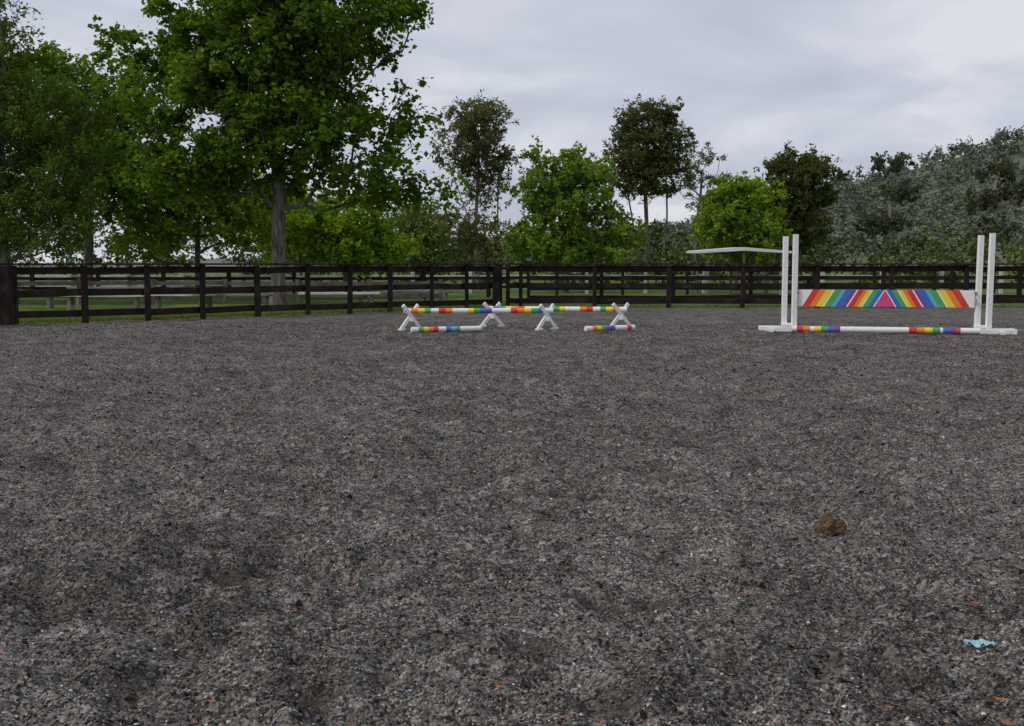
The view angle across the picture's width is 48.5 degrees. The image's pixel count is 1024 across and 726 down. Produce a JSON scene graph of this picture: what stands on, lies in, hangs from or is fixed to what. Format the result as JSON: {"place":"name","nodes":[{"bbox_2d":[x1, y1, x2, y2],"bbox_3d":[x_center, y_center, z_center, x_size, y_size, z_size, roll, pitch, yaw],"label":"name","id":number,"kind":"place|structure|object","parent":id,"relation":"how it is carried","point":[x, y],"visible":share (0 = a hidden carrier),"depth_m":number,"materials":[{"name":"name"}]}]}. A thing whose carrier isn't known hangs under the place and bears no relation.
{"place":"outdoors","nodes":[
{"label":"outdoors","id":0,"kind":"place"},
{"bbox_2d":[0,265,1023,725],"bbox_3d":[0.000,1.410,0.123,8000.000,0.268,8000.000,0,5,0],"label":"ground","id":1,"kind":"structure","parent":0,"point":[248,565],"depth_m":6.42,"materials":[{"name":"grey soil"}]},
{"bbox_2d":[0,0,44,212],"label":"casuarina tree","id":2,"kind":"object","parent":1,"relation":"on","point":[6,17],"visible":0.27,"depth_m":41.83,"materials":[{"name":"plant"}]},
{"bbox_2d":[47,297,53,308],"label":"timber bench","id":3,"kind":"object","parent":1,"relation":"on","point":[50,302],"visible":0.19,"depth_m":35.75,"materials":[{"name":"grey wood"}]},
{"bbox_2d":[0,0,138,303],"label":"casuarina tree","id":4,"kind":"object","parent":1,"relation":"on","point":[37,136],"visible":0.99,"depth_m":39.14,"materials":[{"name":"green plant"}]},
{"bbox_2d":[0,35,191,286],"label":"maple tree","id":5,"kind":"object","parent":1,"relation":"on","point":[102,81],"visible":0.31,"depth_m":48.55,"materials":[{"name":"green plant"}]},
{"bbox_2d":[59,295,143,309],"bbox_3d":[-12.400,-1.795,34.575,2.619,0.585,0.499,0,5,4],"label":"timber bench","id":6,"kind":"object","parent":1,"relation":"on","point":[70,302],"visible":0.56,"depth_m":34.38,"materials":[{"name":"grey wood"}]},
{"bbox_2d":[67,287,143,298],"bbox_3d":[-16.400,-2.782,45.932,3.013,0.585,0.500,0,5,3],"label":"timber bench","id":7,"kind":"object","parent":1,"relation":"on","point":[104,288],"visible":0.37,"depth_m":45.66,"materials":[{"name":"grey wood"}]},
{"bbox_2d":[76,296,152,304],"bbox_3d":[-13.600,-2.176,38.958,3.009,0.585,0.500,0,5,-2],"label":"timber bench","id":8,"kind":"object","parent":1,"relation":"on","point":[78,300],"visible":0.09,"depth_m":38.81,"materials":[{"name":"grey wood"}]},
{"bbox_2d":[151,294,211,307],"bbox_3d":[-10.200,-1.864,35.371,2.007,0.585,0.500,0,5,2],"label":"timber bench","id":9,"kind":"object","parent":1,"relation":"on","point":[158,301],"visible":0.52,"depth_m":35.19,"materials":[{"name":"grey wood"}]},
{"bbox_2d":[101,147,288,285],"bbox_3d":[-14.291,-6.680,51.427,8.952,7.716,6.286,0,5,0],"label":"maple tree","id":10,"kind":"object","parent":1,"relation":"on","point":[225,223],"visible":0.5,"depth_m":51.00,"materials":[{"name":"green plant"}]},
{"bbox_2d":[18,279,442,302],"bbox_3d":[-14.307,-2.454,41.103,23.600,1.169,0.210,0,5,-3],"label":"paddock fence","id":11,"kind":"object","parent":1,"relation":"on","point":[224,283],"visible":0.43,"depth_m":41.33,"materials":[{"name":"brown wood"}]},
{"bbox_2d":[192,293,273,306],"bbox_3d":[-8.600,-1.847,35.172,2.436,0.585,0.497,-1,5,-8],"label":"timber bench","id":12,"kind":"object","parent":1,"relation":"on","point":[265,298],"visible":0.59,"depth_m":34.95,"materials":[{"name":"grey wood"}]},
{"bbox_2d":[0,263,501,324],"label":"timber fence","id":13,"kind":"object","parent":1,"relation":"on","point":[84,292],"visible":0.92,"depth_m":29.97,"materials":[{"name":"brown wood"}]},
{"bbox_2d":[17,272,489,297],"bbox_3d":[-14.502,-3.203,47.422,27.180,1.567,0.218,0,5,-2],"label":"paddock fence","id":14,"kind":"object","parent":1,"relation":"on","point":[33,278],"visible":0.36,"depth_m":47.52,"materials":[{"name":"brown wood"}]},
{"bbox_2d":[87,0,471,304],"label":"maple tree","id":15,"kind":"object","parent":1,"relation":"on","point":[260,124],"visible":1,"depth_m":37.05,"materials":[{"name":"green plant"}]},
{"bbox_2d":[229,185,365,281],"bbox_3d":[-11.282,-6.844,59.516,7.477,6.677,5.914,0,5,0],"label":"maple tree","id":16,"kind":"object","parent":1,"relation":"on","point":[291,254],"visible":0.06,"depth_m":58.97,"materials":[{"name":"green plant"}]},
{"bbox_2d":[298,292,379,301],"bbox_3d":[-5.600,-2.002,36.965,2.628,0.585,0.498,-1,5,-6],"label":"timber bench","id":17,"kind":"object","parent":1,"relation":"on","point":[371,294],"visible":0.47,"depth_m":36.74,"materials":[{"name":"grey wood"}]},
{"bbox_2d":[286,194,423,298],"bbox_3d":[-6.607,-4.609,45.569,6.199,4.610,4.669,0,5,0],"label":"maple tree","id":18,"kind":"object","parent":1,"relation":"on","point":[344,238],"visible":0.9,"depth_m":44.97,"materials":[{"name":"green plant"}]},
{"bbox_2d":[358,289,429,301],"bbox_3d":[-4.400,-2.436,41.947,3.007,0.585,0.500,0,5,2],"label":"timber bench","id":19,"kind":"object","parent":1,"relation":"on","point":[359,299],"visible":0.27,"depth_m":41.67,"materials":[{"name":"grey wood"}]},
{"bbox_2d":[383,291,453,299],"bbox_3d":[-3.200,-2.176,38.958,2.426,0.585,0.499,1,5,6],"label":"timber bench","id":20,"kind":"object","parent":1,"relation":"on","point":[446,294],"visible":0.42,"depth_m":38.69,"materials":[{"name":"grey wood"}]},
{"bbox_2d":[380,189,466,273],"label":"maple tree","id":21,"kind":"object","parent":1,"relation":"on","point":[405,220],"visible":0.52,"depth_m":70.37,"materials":[{"name":"green plant"}]},
{"bbox_2d":[411,326,481,332],"bbox_3d":[-1.330,-0.687,23.077,1.468,0.107,0.110,-2,5,-20],"label":"ground pole","id":22,"kind":"object","parent":1,"relation":"on","point":[447,329],"visible":0.99,"depth_m":23.04,"materials":[{"name":"multicoloured wood"}]},
{"bbox_2d":[431,210,510,290],"bbox_3d":[-2.265,-5.709,58.468,4.174,4.550,3.251,-2,5,-25],"label":"eucalyptus tree","id":23,"kind":"object","parent":1,"relation":"on","point":[472,230],"visible":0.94,"depth_m":58.39,"materials":[{"name":"green plant"}]},
{"bbox_2d":[427,89,520,282],"bbox_3d":[-1.817,-9.216,61.293,5.511,11.063,4.931,-4,6,-35],"label":"eucalyptus tree","id":24,"kind":"object","parent":1,"relation":"on","point":[476,147],"visible":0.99,"depth_m":60.77,"materials":[{"name":"green plant"}]},
{"bbox_2d":[398,303,558,330],"bbox_3d":[-0.695,-0.968,24.006,3.409,0.562,0.451,0,5,-4],"label":"cavaletti","id":25,"kind":"object","parent":1,"relation":"on","point":[409,312],"visible":0.94,"depth_m":23.95,"materials":[{"name":"white wood"}]},
{"bbox_2d":[0,377,1023,725],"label":"pebbles","id":26,"kind":"object","parent":1,"relation":"on","point":[1004,721],"visible":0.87,"depth_m":4.55,"materials":[{"name":"stone"}]},
{"bbox_2d":[8,158,1023,280],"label":"distant treeline","id":27,"kind":"object","parent":1,"relation":"on","point":[822,256],"visible":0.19,"depth_m":98.20,"materials":[{"name":"green plant"}]},
{"bbox_2d":[10,218,1023,289],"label":"distant shrubs","id":28,"kind":"object","parent":1,"relation":"on","point":[888,258],"visible":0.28,"depth_m":69.11,"materials":[{"name":"green plant"}]},
{"bbox_2d":[17,270,1023,293],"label":"paddock fence","id":29,"kind":"object","parent":1,"relation":"on","point":[941,273],"visible":0.12,"depth_m":55.09,"materials":[{"name":"brown wood"}]},
{"bbox_2d":[479,302,630,326],"bbox_3d":[0.960,-1.051,24.953,3.376,0.562,0.451,1,5,10],"label":"cavaletti","id":30,"kind":"object","parent":1,"relation":"on","point":[620,311],"visible":0.71,"depth_m":24.82,"materials":[{"name":"white wood"}]},
{"bbox_2d":[491,135,650,292],"bbox_3d":[2.907,-7.172,55.742,7.793,7.964,5.721,0,5,0],"label":"liquidambar tree","id":31,"kind":"object","parent":1,"relation":"on","point":[561,190],"visible":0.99,"depth_m":54.74,"materials":[{"name":"green plant"}]},
{"bbox_2d":[600,328,607,333],"bbox_3d":[1.878,-0.643,23.233,0.149,0.149,0.143,2,5,21],"label":"manure clod","id":32,"kind":"object","parent":1,"relation":"on","point":[604,330],"visible":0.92,"depth_m":23.18,"materials":[{"name":"brown soil"}]},
{"bbox_2d":[584,325,635,330],"bbox_3d":[2.025,-0.722,23.476,1.163,0.107,0.110,-2,6,-25],"label":"ground pole","id":33,"kind":"object","parent":1,"relation":"on","point":[611,327],"visible":0.98,"depth_m":23.45,"materials":[{"name":"wood"}]},
{"bbox_2d":[599,93,697,282],"bbox_3d":[7.855,-9.695,65.371,5.712,11.318,5.664,-5,7,-42],"label":"eucalyptus tree","id":34,"kind":"object","parent":1,"relation":"on","point":[644,164],"visible":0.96,"depth_m":64.39,"materials":[{"name":"green plant"}]},
{"bbox_2d":[679,140,727,282],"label":"eucalyptus tree","id":35,"kind":"object","parent":1,"relation":"on","point":[695,167],"visible":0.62,"depth_m":84.71,"materials":[{"name":"green plant"}]},
{"bbox_2d":[419,266,995,295],"bbox_3d":[21.503,-3.814,54.141,51.878,1.620,0.217,-1,5,-9],"label":"paddock fence","id":36,"kind":"object","parent":1,"relation":"on","point":[687,281],"visible":0.08,"depth_m":51.31,"materials":[{"name":"brown wood"}]},
{"bbox_2d":[686,247,791,294],"bbox_3d":[10.400,-4.167,52.587,4.200,2.390,3.500,0,5,0],"label":"open shelter","id":37,"kind":"object","parent":1,"relation":"on","point":[732,249],"visible":0.54,"depth_m":51.08,"materials":[{"name":"white metal"}]},
{"bbox_2d":[686,170,792,290],"bbox_3d":[11.819,-6.660,58.601,5.565,6.428,4.618,0,5,0],"label":"liquidambar tree","id":38,"kind":"object","parent":1,"relation":"on","point":[733,212],"visible":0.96,"depth_m":57.84,"materials":[{"name":"green plant"}]},
{"bbox_2d":[506,263,1023,307],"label":"timber fence","id":39,"kind":"object","parent":1,"relation":"on","point":[817,268],"visible":0.87,"depth_m":36.40,"materials":[{"name":"brown wood"}]},
{"bbox_2d":[527,271,1023,298],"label":"paddock fence","id":40,"kind":"object","parent":1,"relation":"on","point":[883,277],"visible":0.44,"depth_m":41.17,"materials":[{"name":"brown wood"}]},
{"bbox_2d":[753,140,849,274],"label":"fig tree","id":41,"kind":"object","parent":1,"relation":"on","point":[806,172],"visible":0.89,"depth_m":65.37,"materials":[{"name":"green plant"}]},
{"bbox_2d":[814,512,846,535],"bbox_3d":[1.664,0.855,5.959,0.124,0.144,0.146,-5,7,-43],"label":"manure clod","id":42,"kind":"object","parent":1,"relation":"on","point":[827,525],"visible":0.94,"depth_m":5.93,"materials":[{"name":"brown soil"}]},
{"bbox_2d":[850,151,921,244],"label":"eucalyptus tree","id":43,"kind":"object","parent":1,"relation":"on","point":[887,225],"visible":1,"depth_m":197.51,"materials":[{"name":"green plant"}]},
{"bbox_2d":[758,233,1016,334],"bbox_3d":[7.564,-1.608,23.030,5.007,2.008,0.770,1,5,13],"label":"show jump","id":44,"kind":"object","parent":1,"relation":"on","point":[907,298],"visible":1,"depth_m":23.00,"materials":[{"name":"white wood"}]},
{"bbox_2d":[964,639,994,646],"bbox_3d":[1.710,1.025,4.164,0.105,0.020,0.064,0,5,0],"label":"plastic scrap","id":45,"kind":"object","parent":1,"relation":"on","point":[977,643],"visible":1,"depth_m":4.16,"materials":[{"name":"blue plastic"}]},
{"bbox_2d":[958,154,1023,254],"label":"eucalyptus tree","id":46,"kind":"object","parent":1,"relation":"on","point":[997,194],"visible":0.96,"depth_m":187.59,"materials":[{"name":"green plant"}]},
{"bbox_2d":[0,0,1023,262],"label":"sky","id":47,"kind":"structure","parent":0,"point":[855,80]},
{"bbox_2d":[17,141,1023,267],"bbox_3d":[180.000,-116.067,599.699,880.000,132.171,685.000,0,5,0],"label":"hill","id":48,"kind":"structure","parent":0,"point":[1016,155],"depth_m":494.95,"materials":[{"name":"green plant"}]},
{"bbox_2d":[286,122,1023,266],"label":"hill forest","id":49,"kind":"object","parent":48,"relation":"on","point":[941,205],"visible":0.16,"depth_m":462.74,"materials":[{"name":"green plant"}]},
{"bbox_2d":[19,299,1023,322],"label":"grass","id":50,"kind":"structure","parent":0,"point":[118,317],"depth_m":31.97,"materials":[{"name":"green plant"}]}
]}

